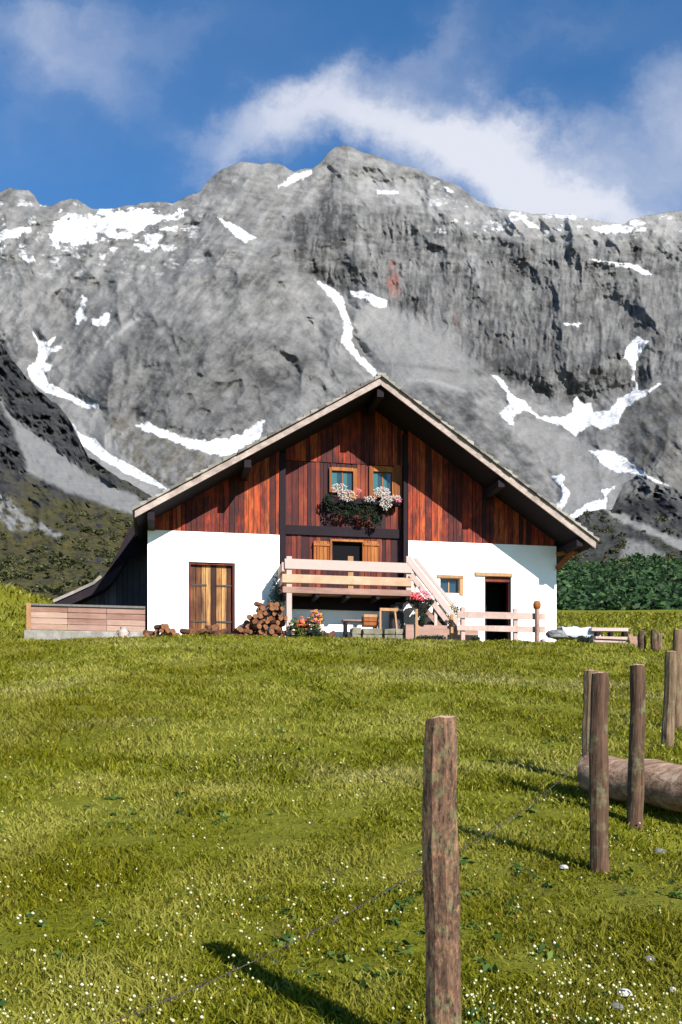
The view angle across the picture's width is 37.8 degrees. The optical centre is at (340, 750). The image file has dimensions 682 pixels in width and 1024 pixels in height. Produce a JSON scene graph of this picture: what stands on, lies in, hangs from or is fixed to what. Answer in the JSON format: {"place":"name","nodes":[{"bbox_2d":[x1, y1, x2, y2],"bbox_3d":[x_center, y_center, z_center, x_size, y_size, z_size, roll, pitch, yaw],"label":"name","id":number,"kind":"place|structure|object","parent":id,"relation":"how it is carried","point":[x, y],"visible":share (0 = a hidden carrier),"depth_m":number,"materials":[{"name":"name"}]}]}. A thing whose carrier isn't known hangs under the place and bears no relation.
{"place":"outdoors","nodes":[
{"label":"outdoors","id":0,"kind":"place"},
{"bbox_2d":[0,343,151,598],"bbox_3d":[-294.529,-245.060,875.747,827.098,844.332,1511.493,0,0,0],"label":"hillside","id":1,"kind":"structure","parent":0,"point":[51,472],"depth_m":566.21,"materials":[{"name":"grey stone"}]},
{"bbox_2d":[0,509,681,599],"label":"dwarf pine scrub","id":2,"kind":"object","parent":1,"relation":"on","point":[60,557],"visible":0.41,"depth_m":289.69,"materials":[{"name":"green plant"}]},
{"bbox_2d":[0,145,681,517],"bbox_3d":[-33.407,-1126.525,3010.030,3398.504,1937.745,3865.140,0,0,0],"label":"mountain","id":3,"kind":"structure","parent":0,"point":[152,349],"depth_m":2604.53,"materials":[{"name":"stone"}]},
{"bbox_2d":[0,581,681,1023],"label":"ground","id":4,"kind":"structure","parent":0,"point":[258,836],"depth_m":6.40,"materials":[{"name":"plant"}]},
{"bbox_2d":[24,603,145,639],"bbox_3d":[-7.039,-3.054,27.687,3.223,1.758,2.014,0,0,-10],"label":"boarded enclosure","id":5,"kind":"object","parent":4,"relation":"on","point":[43,621],"visible":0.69,"depth_m":26.76,"materials":[{"name":"brown wood"}]},
{"bbox_2d":[116,627,129,637],"bbox_3d":[-5.795,-3.086,26.492,0.258,0.420,0.269,0,0,36],"label":"milk churn","id":6,"kind":"object","parent":4,"relation":"on","point":[123,631],"visible":0.73,"depth_m":26.41,"materials":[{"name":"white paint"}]},
{"bbox_2d":[266,573,284,615],"bbox_3d":[-1.793,-3.935,27.379,0.542,1.912,0.530,0,0,-11],"label":"climbing plant","id":7,"kind":"object","parent":4,"relation":"on","point":[274,594],"visible":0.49,"depth_m":27.32,"materials":[{"name":"green plant"}]},
{"bbox_2d":[288,616,311,636],"bbox_3d":[-1.067,-3.253,26.514,0.698,0.660,0.526,0,0,-11],"label":"flowering bush","id":8,"kind":"object","parent":4,"relation":"on","point":[301,624],"visible":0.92,"depth_m":26.37,"materials":[{"name":"green plant"}]},
{"bbox_2d":[304,628,325,636],"bbox_3d":[-0.660,-3.041,25.976,0.620,0.306,0.499,0,0,-11],"label":"bush","id":9,"kind":"object","parent":4,"relation":"on","point":[315,633],"visible":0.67,"depth_m":25.87,"materials":[{"name":"green plant"}]},
{"bbox_2d":[307,609,323,636],"bbox_3d":[-0.626,-3.329,26.377,0.432,0.834,0.572,0,0,22],"label":"flowering bush","id":10,"kind":"object","parent":4,"relation":"on","point":[316,621],"visible":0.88,"depth_m":26.25,"materials":[{"name":"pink plant"}]},
{"bbox_2d":[53,372,598,641],"bbox_3d":[-1.378,-6.164,32.879,15.068,7.952,13.150,0,0,-11],"label":"alpine hut","id":11,"kind":"object","parent":4,"relation":"on","point":[468,524],"visible":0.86,"depth_m":28.10,"materials":[{"name":"paint"}]},
{"bbox_2d":[188,562,234,634],"bbox_3d":[-3.569,-3.832,27.436,1.285,2.684,0.155,0,0,-11],"label":"barn door","id":12,"kind":"structure","parent":11,"relation":"in","point":[216,585],"depth_m":27.45,"materials":[{"name":"wood"}]},
{"bbox_2d":[329,467,356,493],"bbox_3d":[0.056,-7.676,28.278,0.799,0.729,0.140,0,0,-10],"label":"window","id":13,"kind":"structure","parent":11,"relation":"in","point":[338,475],"depth_m":28.28,"materials":[{"name":"orange wood"}]},
{"bbox_2d":[330,539,363,560],"bbox_3d":[0.167,-5.618,28.333,0.984,0.776,0.152,0,0,-10],"label":"window","id":14,"kind":"structure","parent":11,"relation":"in","point":[341,550],"depth_m":28.38,"materials":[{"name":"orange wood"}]},
{"bbox_2d":[323,483,401,527],"bbox_3d":[0.596,-6.897,28.139,2.257,1.216,0.530,0,0,-10],"label":"flower box","id":15,"kind":"object","parent":11,"relation":"attached to","point":[385,503],"visible":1,"depth_m":28.04,"materials":[{"name":"green plant"}]},
{"bbox_2d":[369,466,393,498],"bbox_3d":[1.160,-7.685,28.483,0.738,0.902,0.140,0,0,-10],"label":"window","id":16,"kind":"structure","parent":11,"relation":"in","point":[383,476],"depth_m":28.48,"materials":[{"name":"orange wood"}]},
{"bbox_2d":[406,586,433,625],"bbox_3d":[2.173,-3.944,27.179,0.806,1.153,0.408,0,0,-10],"label":"flower basket","id":17,"kind":"object","parent":11,"relation":"hanging from","point":[421,605],"visible":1,"depth_m":27.13,"materials":[{"name":"pink plant"}]},
{"bbox_2d":[437,575,463,594],"bbox_3d":[3.118,-4.758,28.622,0.789,0.567,0.220,0,0,-10],"label":"window","id":18,"kind":"structure","parent":11,"relation":"in","point":[448,585],"depth_m":28.66,"materials":[{"name":"beige wood"}]},
{"bbox_2d":[0,671,681,1023],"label":"meadow weeds","id":19,"kind":"object","parent":4,"relation":"on","point":[463,862],"visible":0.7,"depth_m":4.92,"materials":[{"name":"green plant"}]},
{"bbox_2d":[0,715,681,1023],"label":"meadow flowers","id":20,"kind":"object","parent":4,"relation":"on","point":[201,1017],"visible":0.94,"depth_m":4.13,"materials":[{"name":"white plant"}]},
{"bbox_2d":[341,619,378,637],"bbox_3d":[0.524,-3.247,27.561,1.016,0.741,0.320,0,0,-10],"label":"bench","id":21,"kind":"object","parent":4,"relation":"on","point":[345,621],"visible":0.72,"depth_m":27.41,"materials":[{"name":"brown wood"}]},
{"bbox_2d":[350,628,404,638],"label":"retaining wall","id":22,"kind":"structure","parent":4,"relation":"on","point":[375,632],"depth_m":27.09,"materials":[{"name":"stone"}]},
{"bbox_2d":[362,614,377,626],"bbox_3d":[0.800,-3.596,27.504,0.415,0.317,0.313,0,0,-11],"label":"crate","id":23,"kind":"object","parent":22,"relation":"on","point":[370,620],"visible":1,"depth_m":27.36,"materials":[{"name":"orange wood"}]},
{"bbox_2d":[379,608,397,634],"bbox_3d":[1.309,-3.387,27.309,0.570,1.078,0.281,0,0,-10],"label":"sawhorse","id":24,"kind":"object","parent":22,"relation":"on","point":[394,610],"visible":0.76,"depth_m":27.35,"materials":[{"name":"beige wood"}]},
{"bbox_2d":[389,604,403,628],"bbox_3d":[1.551,-3.507,27.802,0.430,1.121,0.430,0,0,-10],"label":"barrel","id":25,"kind":"object","parent":4,"relation":"on","point":[400,618],"visible":0.48,"depth_m":27.64,"materials":[{"name":"metal"}]},
{"bbox_2d":[414,634,445,639],"bbox_3d":[2.348,-2.975,26.414,0.889,0.261,0.451,0,0,3],"label":"bush","id":26,"kind":"object","parent":4,"relation":"on","point":[435,637],"visible":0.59,"depth_m":26.36,"materials":[{"name":"green plant"}]},
{"bbox_2d":[432,604,446,625],"bbox_3d":[2.768,-3.502,28.028,0.430,1.197,0.430,0,0,-10],"label":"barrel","id":27,"kind":"object","parent":4,"relation":"on","point":[442,621],"visible":0.12,"depth_m":27.85,"materials":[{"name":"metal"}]},
{"bbox_2d":[402,609,477,640],"bbox_3d":[2.742,-3.304,27.464,2.068,1.116,0.500,0,0,-10],"label":"timber trough","id":28,"kind":"object","parent":4,"relation":"on","point":[451,631],"visible":0.45,"depth_m":27.25,"materials":[{"name":"brown wood"}]},
{"bbox_2d":[422,715,461,1023],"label":"fence post","id":29,"kind":"object","parent":4,"relation":"on","point":[441,875],"visible":1,"depth_m":3.25,"materials":[{"name":"brown wood"}]},
{"bbox_2d":[101,868,423,1023],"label":"barbed wire","id":30,"kind":"object","parent":29,"relation":"attached to","point":[286,944],"visible":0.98,"depth_m":2.72,"materials":[{"name":"grey metal"}]},
{"bbox_2d":[459,748,590,850],"bbox_3d":[0.874,0.180,4.550,0.034,0.402,2.761,0,0,25],"label":"barbed wire","id":31,"kind":"object","parent":29,"relation":"attached to","point":[564,774],"visible":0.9,"depth_m":4.39,"materials":[{"name":"grey metal"}]},
{"bbox_2d":[467,636,480,640],"bbox_3d":[3.532,-2.935,26.429,0.356,0.241,0.560,0,0,-10],"label":"bush","id":32,"kind":"object","parent":4,"relation":"on","point":[475,638],"visible":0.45,"depth_m":26.34,"materials":[{"name":"green plant"}]},
{"bbox_2d":[457,607,545,640],"bbox_3d":[4.382,-3.252,27.267,2.541,1.326,0.155,0,0,-11],"label":"rail fence","id":33,"kind":"object","parent":4,"relation":"on","point":[463,614],"visible":0.74,"depth_m":27.19,"materials":[{"name":"brown wood"}]},
{"bbox_2d":[533,600,540,641],"bbox_3d":[5.375,-3.353,27.301,0.220,1.539,0.220,0,0,-11],"label":"gate post","id":34,"kind":"object","parent":4,"relation":"on","point":[537,605],"visible":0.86,"depth_m":27.24,"materials":[{"name":"brown wood"}]},
{"bbox_2d":[541,638,555,642],"bbox_3d":[5.713,-3.019,27.413,0.409,0.194,0.296,0,0,0],"label":"boulder","id":35,"kind":"object","parent":4,"relation":"on","point":[549,640],"visible":0.45,"depth_m":27.31,"materials":[{"name":"stone"}]},
{"bbox_2d":[545,629,568,638],"bbox_3d":[6.058,-3.266,27.891,0.627,0.266,0.402,0,0,0],"label":"boulder","id":36,"kind":"object","parent":4,"relation":"on","point":[557,634],"visible":0.94,"depth_m":27.75,"materials":[{"name":"grey stone"}]},
{"bbox_2d":[559,865,568,868],"bbox_3d":[1.313,0.683,5.858,0.051,0.027,0.064,0,0,-17],"label":"stone","id":37,"kind":"object","parent":4,"relation":"on","point":[563,866],"visible":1,"depth_m":5.84,"materials":[{"name":"white stone"}]},
{"bbox_2d":[555,626,600,639],"bbox_3d":[6.812,-3.392,28.615,1.144,0.369,0.620,0,0,-10],"label":"ground sheet","id":38,"kind":"object","parent":4,"relation":"on","point":[573,632],"visible":0.76,"depth_m":28.36,"materials":[{"name":"white fabric"}]},
{"bbox_2d":[589,627,627,631],"bbox_3d":[7.640,-3.457,28.429,1.113,0.112,0.230,0,0,-10],"label":"plank","id":39,"kind":"object","parent":38,"relation":"on","point":[594,629],"visible":0.91,"depth_m":28.35,"materials":[{"name":"white paint"}]},
{"bbox_2d":[575,635,594,643],"bbox_3d":[6.619,-2.955,27.003,0.466,0.366,0.642,0,0,45],"label":"bush","id":40,"kind":"object","parent":4,"relation":"on","point":[586,639],"visible":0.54,"depth_m":26.94,"materials":[{"name":"green plant"}]},
{"bbox_2d":[582,670,597,756],"bbox_3d":[2.101,-0.121,8.396,0.136,1.134,0.134,0,0,0],"label":"fence post","id":41,"kind":"object","parent":4,"relation":"on","point":[587,677],"visible":0.34,"depth_m":8.36,"materials":[{"name":"brown wood"}]},
{"bbox_2d":[589,672,609,872],"bbox_3d":[1.508,0.180,5.798,0.121,1.286,0.114,0,0,36],"label":"fence post","id":42,"kind":"object","parent":4,"relation":"on","point":[599,783],"visible":0.89,"depth_m":5.76,"materials":[{"name":"brown wood"}]},
{"bbox_2d":[610,1002,623,1010],"bbox_3d":[1.090,1.010,3.944,0.055,0.030,0.066,0,0,-25],"label":"stone","id":43,"kind":"object","parent":4,"relation":"on","point":[617,1003],"visible":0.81,"depth_m":3.92,"materials":[{"name":"grey stone"}]},
{"bbox_2d":[556,552,681,610],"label":"alder thicket","id":44,"kind":"object","parent":4,"relation":"on","point":[641,582],"visible":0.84,"depth_m":176.89,"materials":[{"name":"green plant"}]},
{"bbox_2d":[616,988,632,996],"bbox_3d":[1.167,0.994,4.102,0.069,0.032,0.054,0,0,0],"label":"stone","id":45,"kind":"object","parent":4,"relation":"on","point":[627,992],"visible":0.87,"depth_m":4.08,"materials":[{"name":"white stone"}]},
{"bbox_2d":[577,755,681,811],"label":"felled log","id":46,"kind":"object","parent":4,"relation":"on","point":[663,784],"visible":0.64,"depth_m":7.37,"materials":[{"name":"brown wood"}]},
{"bbox_2d":[628,633,634,644],"bbox_3d":[8.290,-2.944,28.227,0.301,0.786,0.081,0,0,16],"label":"board","id":47,"kind":"object","parent":4,"relation":"on","point":[631,638],"visible":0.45,"depth_m":28.23,"materials":[{"name":"brown wood"}]},
{"bbox_2d":[626,664,645,829],"bbox_3d":[2.140,0.015,7.219,0.136,1.294,0.124,0,0,0],"label":"fence post","id":48,"kind":"object","parent":4,"relation":"on","point":[635,787],"visible":0.88,"depth_m":7.18,"materials":[{"name":"brown wood"}]},
{"bbox_2d":[637,630,645,649],"bbox_3d":[6.804,-2.374,22.509,0.207,0.708,0.185,0,0,-19],"label":"fence post","id":49,"kind":"object","parent":4,"relation":"on","point":[641,644],"visible":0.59,"depth_m":22.44,"materials":[{"name":"brown wood"}]},
{"bbox_2d":[645,955,654,961],"bbox_3d":[1.375,0.927,4.440,0.052,0.030,0.058,0,0,18],"label":"stone","id":50,"kind":"object","parent":4,"relation":"on","point":[649,957],"visible":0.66,"depth_m":4.42,"materials":[{"name":"grey stone"}]},
{"bbox_2d":[650,629,657,650],"bbox_3d":[7.032,-2.373,22.300,0.202,0.723,0.170,0,0,0],"label":"fence post","id":51,"kind":"object","parent":4,"relation":"on","point":[654,639],"visible":0.63,"depth_m":22.24,"materials":[{"name":"brown wood"}]},
{"bbox_2d":[653,848,665,854],"bbox_3d":[2.023,0.639,6.319,0.086,0.043,0.074,0,0,-20],"label":"stone","id":52,"kind":"object","parent":4,"relation":"on","point":[658,850],"visible":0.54,"depth_m":6.30,"materials":[{"name":"grey stone"}]},
{"bbox_2d":[657,633,662,649],"bbox_3d":[7.238,-2.359,22.599,0.167,0.638,0.152,0,0,0],"label":"fence post","id":53,"kind":"object","parent":4,"relation":"on","point":[660,637],"visible":0.38,"depth_m":22.54,"materials":[{"name":"brown wood"}]},
{"bbox_2d":[660,651,676,749],"bbox_3d":[3.354,-0.443,10.198,0.182,1.172,0.154,0,0,0],"label":"fence post","id":54,"kind":"object","parent":4,"relation":"on","point":[669,700],"visible":0.88,"depth_m":10.15,"materials":[{"name":"brown wood"}]},
{"bbox_2d":[672,629,681,730],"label":"fence post","id":55,"kind":"object","parent":4,"relation":"on","point":[677,642],"visible":0.62,"depth_m":11.45,"materials":[{"name":"brown wood"}]},
{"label":"firewood log","id":56,"kind":"object","parent":4,"relation":"on","visible":0},
{"bbox_2d":[243,628,253,633],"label":"firewood log","id":57,"kind":"object","parent":56,"relation":"on","point":[246,631],"visible":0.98,"depth_m":26.55,"materials":[{"name":"brown wood"}]},
{"bbox_3d":[7.331,-2.849,28.233,0.340,0.445,0.258,0,0,-11],"label":"bearer block","id":58,"kind":"object","parent":4,"relation":"on","visible":0},
{"bbox_2d":[593,639,626,642],"bbox_3d":[7.619,-3.114,28.326,1.043,0.085,0.225,0,0,-12],"label":"plank","id":59,"kind":"object","parent":58,"relation":"on","point":[605,641],"visible":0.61,"depth_m":28.22,"materials":[{"name":"brown wood"}]},
{"bbox_2d":[592,636,626,639],"bbox_3d":[7.629,-3.201,28.266,0.977,0.088,0.231,0,0,-12],"label":"plank","id":60,"kind":"object","parent":59,"relation":"on","point":[609,638],"visible":1,"depth_m":28.18,"materials":[{"name":"brown wood"}]},
{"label":"firewood log","id":61,"kind":"object","parent":4,"relation":"on","visible":0},
{"bbox_2d":[165,627,170,634],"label":"firewood log","id":62,"kind":"object","parent":61,"relation":"on","point":[168,630],"visible":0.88,"depth_m":25.92,"materials":[{"name":"brown wood"}]},
{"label":"firewood log","id":63,"kind":"object","parent":4,"relation":"on","visible":0},
{"bbox_2d":[179,628,191,634],"bbox_3d":[-4.064,-3.152,26.319,0.407,0.186,0.183,12,-20,35],"label":"firewood log","id":64,"kind":"object","parent":63,"relation":"on","point":[185,631],"visible":0.84,"depth_m":26.23,"materials":[{"name":"brown wood"}]},
{"bbox_2d":[191,628,202,633],"bbox_3d":[-3.820,-3.145,26.344,0.183,0.186,0.407,25,8,17],"label":"firewood log","id":65,"kind":"object","parent":63,"relation":"on","point":[194,631],"visible":0.61,"depth_m":26.16,"materials":[{"name":"brown wood"}]},
{"bbox_2d":[0,0,681,223],"label":"sky","id":66,"kind":"structure","parent":0,"point":[559,107],"materials":[{"name":"blue"}]},
{"bbox_2d":[445,602,459,625],"bbox_3d":[3.108,-3.558,27.957,0.547,1.288,0.447,0,0,-10],"label":"leafy shrub","id":67,"kind":"object","parent":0,"point":[454,611],"visible":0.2,"depth_m":27.92,"materials":[{"name":"green plant"}]},
{"bbox_2d":[567,475,681,564],"bbox_3d":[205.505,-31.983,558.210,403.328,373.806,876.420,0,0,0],"label":"hill","id":68,"kind":"structure","parent":0,"point":[637,497],"depth_m":498.86,"materials":[{"name":"grey stone"}]},
{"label":"firewood log","id":69,"kind":"object","parent":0,"visible":0},
{"bbox_2d":[274,612,282,617],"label":"firewood log","id":70,"kind":"object","parent":69,"relation":"on","point":[278,614],"visible":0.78,"depth_m":26.84,"materials":[{"name":"brown wood"}]},
{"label":"firewood log","id":71,"kind":"object","parent":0,"visible":0},
{"bbox_2d":[269,606,274,612],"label":"firewood log","id":72,"kind":"object","parent":71,"relation":"on","point":[271,608],"visible":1,"depth_m":26.56,"materials":[{"name":"brown wood"}]},
{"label":"firewood log","id":73,"kind":"object","parent":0,"visible":0},
{"bbox_2d":[254,601,265,607],"bbox_3d":[-2.187,-3.932,26.889,0.135,0.133,0.401,51,22,26],"label":"firewood log","id":74,"kind":"object","parent":73,"relation":"on","point":[257,604],"visible":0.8,"depth_m":26.77,"materials":[{"name":"brown wood"}]},
{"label":"firewood log","id":75,"kind":"object","parent":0,"visible":0},
{"bbox_2d":[326,630,335,636],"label":"firewood log","id":76,"kind":"object","parent":75,"relation":"on","point":[332,633],"visible":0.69,"depth_m":26.67,"materials":[{"name":"brown wood"}]},
{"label":"firewood log","id":77,"kind":"object","parent":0,"visible":0},
{"bbox_2d":[143,630,153,635],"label":"firewood log","id":78,"kind":"object","parent":77,"relation":"on","point":[149,632],"visible":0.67,"depth_m":26.19,"materials":[{"name":"brown wood"}]},
{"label":"firewood log","id":79,"kind":"object","parent":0,"visible":0},
{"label":"firewood log","id":80,"kind":"object","parent":79,"relation":"on","visible":0},
{"bbox_2d":[154,624,168,629],"bbox_3d":[-4.724,-3.260,26.180,0.404,0.145,0.165,-1,4,31],"label":"firewood log","id":81,"kind":"object","parent":80,"relation":"on","point":[156,627],"visible":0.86,"depth_m":26.16,"materials":[{"name":"brown wood"}]},
{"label":"firewood log","id":82,"kind":"object","parent":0,"visible":0},
{"bbox_2d":[209,629,218,633],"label":"firewood log","id":83,"kind":"object","parent":82,"relation":"on","point":[213,631],"visible":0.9,"depth_m":26.27,"materials":[{"name":"brown wood"}]},
{"bbox_2d":[218,628,228,634],"bbox_3d":[-3.124,-3.179,26.506,0.166,0.171,0.404,21,16,12],"label":"firewood log","id":84,"kind":"object","parent":82,"relation":"on","point":[223,631],"visible":0.9,"depth_m":26.36,"materials":[{"name":"brown wood"}]},
{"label":"firewood log","id":85,"kind":"object","parent":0,"visible":0},
{"bbox_2d":[201,629,209,633],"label":"firewood log","id":86,"kind":"object","parent":85,"relation":"on","point":[204,631],"visible":0.77,"depth_m":26.21,"materials":[{"name":"brown wood"}]},
{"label":"firewood log","id":87,"kind":"object","parent":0,"visible":0},
{"bbox_2d":[204,625,212,629],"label":"firewood log","id":88,"kind":"object","parent":87,"relation":"on","point":[207,627],"visible":0.45,"depth_m":26.59,"materials":[{"name":"brown wood"}]},
{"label":"firewood log","id":89,"kind":"object","parent":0,"visible":0},
{"bbox_2d":[212,624,218,629],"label":"firewood log","id":90,"kind":"object","parent":89,"relation":"on","point":[215,626],"visible":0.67,"depth_m":26.51,"materials":[{"name":"brown wood"}]},
{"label":"firewood log","id":91,"kind":"object","parent":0,"visible":0},
{"bbox_2d":[231,626,240,633],"bbox_3d":[-2.805,-3.196,26.657,0.166,0.171,0.403,31,-31,-19],"label":"firewood log","id":92,"kind":"object","parent":91,"relation":"on","point":[235,630],"visible":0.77,"depth_m":26.54,"materials":[{"name":"brown wood"}]},
{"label":"firewood log","id":93,"kind":"object","parent":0,"visible":0},
{"bbox_2d":[255,629,263,633],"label":"firewood log","id":94,"kind":"object","parent":93,"relation":"on","point":[260,631],"visible":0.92,"depth_m":26.59,"materials":[{"name":"brown wood"}]},
{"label":"firewood log","id":95,"kind":"object","parent":94,"relation":"on","visible":0},
{"bbox_2d":[250,624,261,629],"bbox_3d":[-2.289,-3.317,26.668,0.151,0.168,0.406,-31,17,-32],"label":"firewood log","id":96,"kind":"object","parent":95,"relation":"on","point":[256,627],"visible":1,"depth_m":26.55,"materials":[{"name":"brown wood"}]},
{"bbox_2d":[252,619,258,624],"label":"firewood log","id":97,"kind":"object","parent":96,"relation":"on","point":[255,621],"visible":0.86,"depth_m":26.47,"materials":[{"name":"brown wood"}]},
{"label":"firewood log","id":98,"kind":"object","parent":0,"visible":0},
{"bbox_2d":[274,630,284,635],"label":"firewood log","id":99,"kind":"object","parent":98,"relation":"on","point":[278,632],"visible":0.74,"depth_m":26.72,"materials":[{"name":"brown wood"}]},
{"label":"firewood log","id":100,"kind":"object","parent":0,"visible":0},
{"bbox_2d":[267,620,279,626],"bbox_3d":[-1.815,-3.437,26.800,0.137,0.143,0.401,14,-9,-40],"label":"firewood log","id":101,"kind":"object","parent":100,"relation":"on","point":[276,622],"visible":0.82,"depth_m":26.68,"materials":[{"name":"brown wood"}]},
{"bbox_2d":[268,616,275,620],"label":"firewood log","id":102,"kind":"object","parent":101,"relation":"on","point":[271,618],"visible":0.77,"depth_m":26.74,"materials":[{"name":"brown wood"}]}
]}

